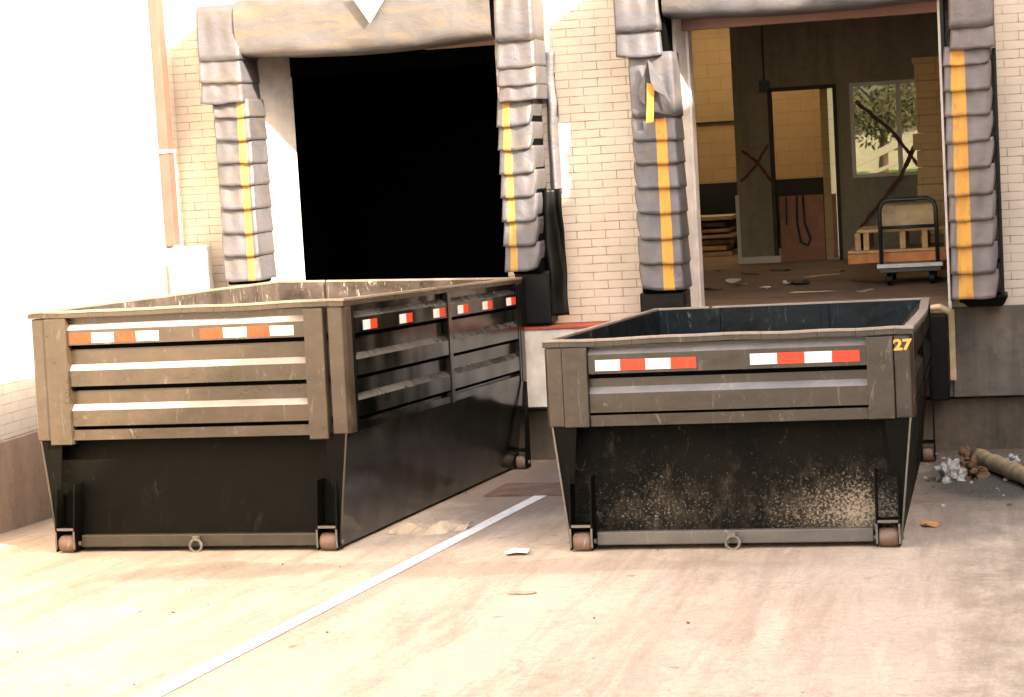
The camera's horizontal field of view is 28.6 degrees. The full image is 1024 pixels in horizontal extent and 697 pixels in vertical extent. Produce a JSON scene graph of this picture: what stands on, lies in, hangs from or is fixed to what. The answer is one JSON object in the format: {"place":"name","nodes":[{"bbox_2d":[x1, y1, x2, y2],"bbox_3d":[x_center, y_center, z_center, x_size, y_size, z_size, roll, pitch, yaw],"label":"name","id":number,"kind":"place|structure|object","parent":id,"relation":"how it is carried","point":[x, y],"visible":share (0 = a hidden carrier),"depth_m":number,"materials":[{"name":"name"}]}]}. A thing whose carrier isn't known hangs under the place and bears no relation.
{"place":"outdoors","nodes":[
{"label":"outdoors","id":0,"kind":"place"},
{"bbox_2d":[0,449,1023,696],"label":"ground","id":1,"kind":"structure","parent":0,"point":[910,617],"depth_m":11.44,"materials":[{"name":"concrete"}]},
{"bbox_2d":[0,0,184,533],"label":"side wall","id":2,"kind":"structure","parent":1,"relation":"on","point":[81,215],"depth_m":17.30,"materials":[{"name":"white paint"}]},
{"bbox_2d":[147,0,180,245],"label":"downpipe","id":3,"kind":"object","parent":2,"relation":"attached to","point":[166,151],"visible":1,"depth_m":19.20,"materials":[{"name":"beige metal"}]},
{"bbox_2d":[117,607,141,613],"bbox_3d":[-2.304,1.577,12.087,0.147,0.018,0.114,2,7,45],"label":"paper scrap","id":4,"kind":"object","parent":1,"relation":"on","point":[128,610],"visible":1,"depth_m":12.10,"materials":[{"name":"white paper"}]},
{"bbox_2d":[164,245,213,294],"bbox_3d":[-3.069,0.116,19.468,0.346,2.204,0.365,-2,5,14],"label":"white cabinet","id":5,"kind":"object","parent":1,"relation":"on","point":[189,269],"visible":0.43,"depth_m":19.24,"materials":[{"name":"paint"}]},
{"bbox_2d":[26,277,530,551],"bbox_3d":[-1.678,0.391,16.617,2.471,1.850,4.815,-2,3,16],"label":"roll off container","id":6,"kind":"object","parent":1,"relation":"on","point":[330,414],"visible":1,"depth_m":14.55,"materials":[{"name":"black metal"}]},
{"bbox_2d":[139,495,546,696],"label":"painted line","id":7,"kind":"object","parent":1,"relation":"on","point":[184,678],"visible":1,"depth_m":11.83,"materials":[{"name":"white paint"}]},
{"bbox_2d":[387,519,474,535],"bbox_3d":[-0.575,1.308,14.824,0.633,0.091,0.336,-7,6,-33],"label":"cardboard piece","id":8,"kind":"object","parent":1,"relation":"on","point":[438,527],"visible":1,"depth_m":14.76,"materials":[{"name":"beige cardboard"}]},
{"bbox_2d":[504,548,529,553],"bbox_3d":[0.036,1.369,13.580,0.167,0.037,0.218,-4,5,-8],"label":"paper scrap","id":9,"kind":"object","parent":1,"relation":"on","point":[516,550],"visible":1,"depth_m":13.57,"materials":[{"name":"white paper"}]},
{"bbox_2d":[16,451,1023,692],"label":"loose grit","id":10,"kind":"object","parent":1,"relation":"on","point":[989,491],"visible":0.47,"depth_m":15.49,"materials":[{"name":"gravel"}]},
{"bbox_2d":[508,590,535,593],"bbox_3d":[0.063,1.460,12.037,0.169,0.015,0.080,-2,5,14],"label":"cardboard scrap","id":11,"kind":"object","parent":1,"relation":"on","point":[522,592],"visible":1,"depth_m":12.02,"materials":[{"name":"beige cardboard"}]},
{"bbox_2d":[484,482,561,496],"bbox_3d":[0.223,1.198,16.968,0.750,0.065,0.800,-2,5,14],"label":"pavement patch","id":12,"kind":"object","parent":1,"relation":"on","point":[531,489],"visible":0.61,"depth_m":16.87,"materials":[{"name":"grey concrete"}]},
{"bbox_2d":[168,0,1023,459],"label":"dock building","id":13,"kind":"structure","parent":1,"relation":"on","point":[382,166],"depth_m":22.51,"materials":[{"name":"beige brick"}]},
{"bbox_2d":[196,0,569,324],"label":"dock seal","id":14,"kind":"object","parent":13,"relation":"attached to","point":[236,40],"visible":1,"depth_m":18.68,"materials":[{"name":"grey fabric"}]},
{"bbox_2d":[702,248,737,256],"bbox_3d":[2.962,-1.423,29.888,0.733,0.064,0.900,-2,5,14],"label":"board","id":15,"kind":"object","parent":13,"relation":"on","point":[730,252],"visible":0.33,"depth_m":29.45,"materials":[{"name":"brown wood"}]},
{"bbox_2d":[702,243,733,250],"bbox_3d":[2.902,-1.509,29.893,0.708,0.065,0.900,-2,5,14],"label":"board","id":16,"kind":"object","parent":15,"relation":"on","point":[716,247],"visible":0.42,"depth_m":29.44,"materials":[{"name":"brown wood"}]},
{"bbox_2d":[702,236,736,244],"bbox_3d":[2.985,-1.600,29.864,0.758,0.065,0.900,-2,5,14],"label":"board","id":17,"kind":"object","parent":16,"relation":"on","point":[732,240],"visible":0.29,"depth_m":29.42,"materials":[{"name":"brown wood"}]},
{"bbox_2d":[701,231,736,238],"bbox_3d":[2.959,-1.680,29.862,0.749,0.051,0.900,-2,5,14],"label":"board","id":18,"kind":"object","parent":17,"relation":"on","point":[718,235],"visible":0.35,"depth_m":29.43,"materials":[{"name":"brown wood"}]},
{"bbox_2d":[701,226,734,232],"bbox_3d":[2.910,-1.763,29.865,0.718,0.046,0.900,-2,5,14],"label":"board","id":19,"kind":"object","parent":18,"relation":"on","point":[716,229],"visible":0.56,"depth_m":29.43,"materials":[{"name":"brown wood"}]},
{"bbox_2d":[701,220,731,226],"bbox_3d":[2.855,-1.851,29.869,0.712,0.052,0.900,-2,5,14],"label":"board","id":20,"kind":"object","parent":19,"relation":"on","point":[714,223],"visible":0.51,"depth_m":29.43,"materials":[{"name":"brown wood"}]},
{"bbox_2d":[700,214,735,220],"bbox_3d":[2.940,-1.945,29.839,0.766,0.056,0.900,-2,5,14],"label":"board","id":21,"kind":"object","parent":20,"relation":"on","point":[717,217],"visible":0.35,"depth_m":29.40,"materials":[{"name":"brown wood"}]},
{"bbox_2d":[725,279,740,282],"bbox_3d":[2.563,-0.788,23.310,0.187,0.032,0.486,-2,5,14],"label":"paper scrap","id":22,"kind":"object","parent":13,"relation":"on","point":[731,280],"visible":1,"depth_m":23.29,"materials":[{"name":"white paper"}]},
{"bbox_2d":[770,269,790,270],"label":"floor scrap","id":23,"kind":"object","parent":13,"relation":"on","point":[781,270],"visible":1,"depth_m":24.89,"materials":[{"name":"black rubber"}]},
{"bbox_2d":[785,195,811,245],"bbox_3d":[3.840,-1.704,26.910,0.339,0.687,0.035,-2,5,14],"label":"hanging cable","id":24,"kind":"object","parent":13,"relation":"hanging from","point":[804,220],"visible":1,"depth_m":26.89,"materials":[{"name":"rubber"}]},
{"bbox_2d":[790,279,809,283],"bbox_3d":[3.229,-0.753,22.479,0.216,0.034,0.818,-2,5,10],"label":"scrap","id":25,"kind":"object","parent":13,"relation":"on","point":[806,281],"visible":1,"depth_m":22.35,"materials":[{"name":"black rubber"}]},
{"bbox_2d":[790,291,823,292],"bbox_3d":[3.117,-0.592,20.837,0.460,0.022,0.082,-3,5,9],"label":"floor scrap","id":26,"kind":"object","parent":13,"relation":"on","point":[805,291],"visible":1,"depth_m":20.82,"materials":[{"name":"brown wood"}]},
{"bbox_2d":[779,194,838,260],"bbox_3d":[3.987,-1.626,26.945,0.760,0.865,0.040,-2,5,14],"label":"half door","id":27,"kind":"structure","parent":13,"relation":"in","point":[791,247],"depth_m":26.94,"materials":[{"name":"brown wood"}]},
{"bbox_2d":[613,0,1007,311],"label":"dock seal","id":28,"kind":"object","parent":13,"relation":"attached to","point":[643,37],"visible":1,"depth_m":17.79,"materials":[{"name":"grey fabric"}]},
{"bbox_2d":[805,273,839,276],"bbox_3d":[3.615,-0.852,23.403,0.463,0.021,0.055,-5,5,-15],"label":"floor scrap","id":29,"kind":"object","parent":13,"relation":"on","point":[822,275],"visible":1,"depth_m":23.38,"materials":[{"name":"brown wood"}]},
{"bbox_2d":[849,279,863,281],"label":"floor scrap","id":30,"kind":"object","parent":13,"relation":"on","point":[855,280],"visible":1,"depth_m":22.17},
{"bbox_2d":[848,250,946,263],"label":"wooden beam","id":31,"kind":"structure","parent":13,"relation":"on","point":[907,256],"depth_m":21.27,"materials":[{"name":"brown wood"}]},
{"bbox_2d":[848,222,945,253],"bbox_3d":[4.200,-1.197,21.710,1.070,0.250,1.000,-2,5,14],"label":"wooden pallet","id":32,"kind":"object","parent":31,"relation":"on","point":[864,239],"visible":0.64,"depth_m":21.32,"materials":[{"name":"brown wood"}]},
{"bbox_2d":[882,202,933,225],"bbox_3d":[4.255,-1.436,21.569,0.560,0.240,0.600,-2,5,14],"label":"panel","id":33,"kind":"object","parent":32,"relation":"on","point":[916,213],"visible":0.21,"depth_m":21.28,"materials":[{"name":"brown wood"}]},
{"bbox_2d":[877,196,944,284],"bbox_3d":[4.303,-1.188,21.645,0.680,0.926,1.280,-2,5,14],"label":"platform cart","id":34,"kind":"object","parent":13,"relation":"on","point":[892,269],"visible":0.9,"depth_m":21.06,"materials":[{"name":"metal"}]},
{"bbox_2d":[929,312,949,400],"bbox_3d":[3.838,0.072,18.064,0.175,0.770,0.280,-2,5,14],"label":"dock bumper","id":35,"kind":"object","parent":13,"relation":"attached to","point":[940,357],"visible":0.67,"depth_m":17.93,"materials":[{"name":"black rubber"}]},
{"bbox_2d":[930,304,956,379],"bbox_3d":[3.850,-0.055,18.001,0.248,0.712,0.242,-2,5,14],"label":"corner guard","id":36,"kind":"object","parent":13,"relation":"attached to","point":[951,319],"visible":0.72,"depth_m":18.06,"materials":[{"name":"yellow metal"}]},
{"bbox_2d":[541,297,937,550],"bbox_3d":[1.975,0.466,15.561,2.491,1.453,4.814,-2,3,13],"label":"roll off container","id":37,"kind":"object","parent":1,"relation":"on","point":[798,422],"visible":1,"depth_m":13.38,"materials":[{"name":"brown metal"}]},
{"bbox_2d":[921,520,942,526],"bbox_3d":[2.906,1.210,13.906,0.149,0.033,0.196,-2,5,14],"label":"dry leaf","id":38,"kind":"object","parent":1,"relation":"on","point":[929,523],"visible":1,"depth_m":13.91,"materials":[{"name":"orange plant"}]},
{"bbox_2d":[934,458,967,482],"bbox_3d":[3.556,0.974,16.266,0.262,0.184,0.361,-4,5,-4],"label":"crumpled bag","id":39,"kind":"object","parent":1,"relation":"on","point":[948,470],"visible":1,"depth_m":16.16,"materials":[{"name":"white paper"}]},
{"bbox_2d":[958,444,986,465],"bbox_3d":[3.953,0.917,17.164,0.347,0.163,0.627,-1,6,24],"label":"cloth scrap","id":40,"kind":"object","parent":1,"relation":"on","point":[964,452],"visible":0.2,"depth_m":17.21,"materials":[{"name":"brown fabric"}]},
{"bbox_2d":[959,453,990,479],"bbox_3d":[3.764,0.952,16.469,0.315,0.186,0.603,-2,5,14],"label":"brown rag","id":41,"kind":"object","parent":1,"relation":"on","point":[973,469],"visible":0.82,"depth_m":16.37,"materials":[{"name":"brown fabric"}]},
{"bbox_2d":[970,448,1023,484],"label":"rolled-up carpet","id":42,"kind":"object","parent":1,"relation":"on","point":[1004,467],"visible":0.95,"depth_m":16.30,"materials":[{"name":"beige carpet"}]},
{"bbox_2d":[1006,453,1020,461],"bbox_3d":[4.311,0.940,17.291,0.137,0.067,0.193,-2,5,14],"label":"paper ball","id":43,"kind":"object","parent":1,"relation":"on","point":[1011,457],"visible":0.68,"depth_m":17.25,"materials":[{"name":"white paper"}]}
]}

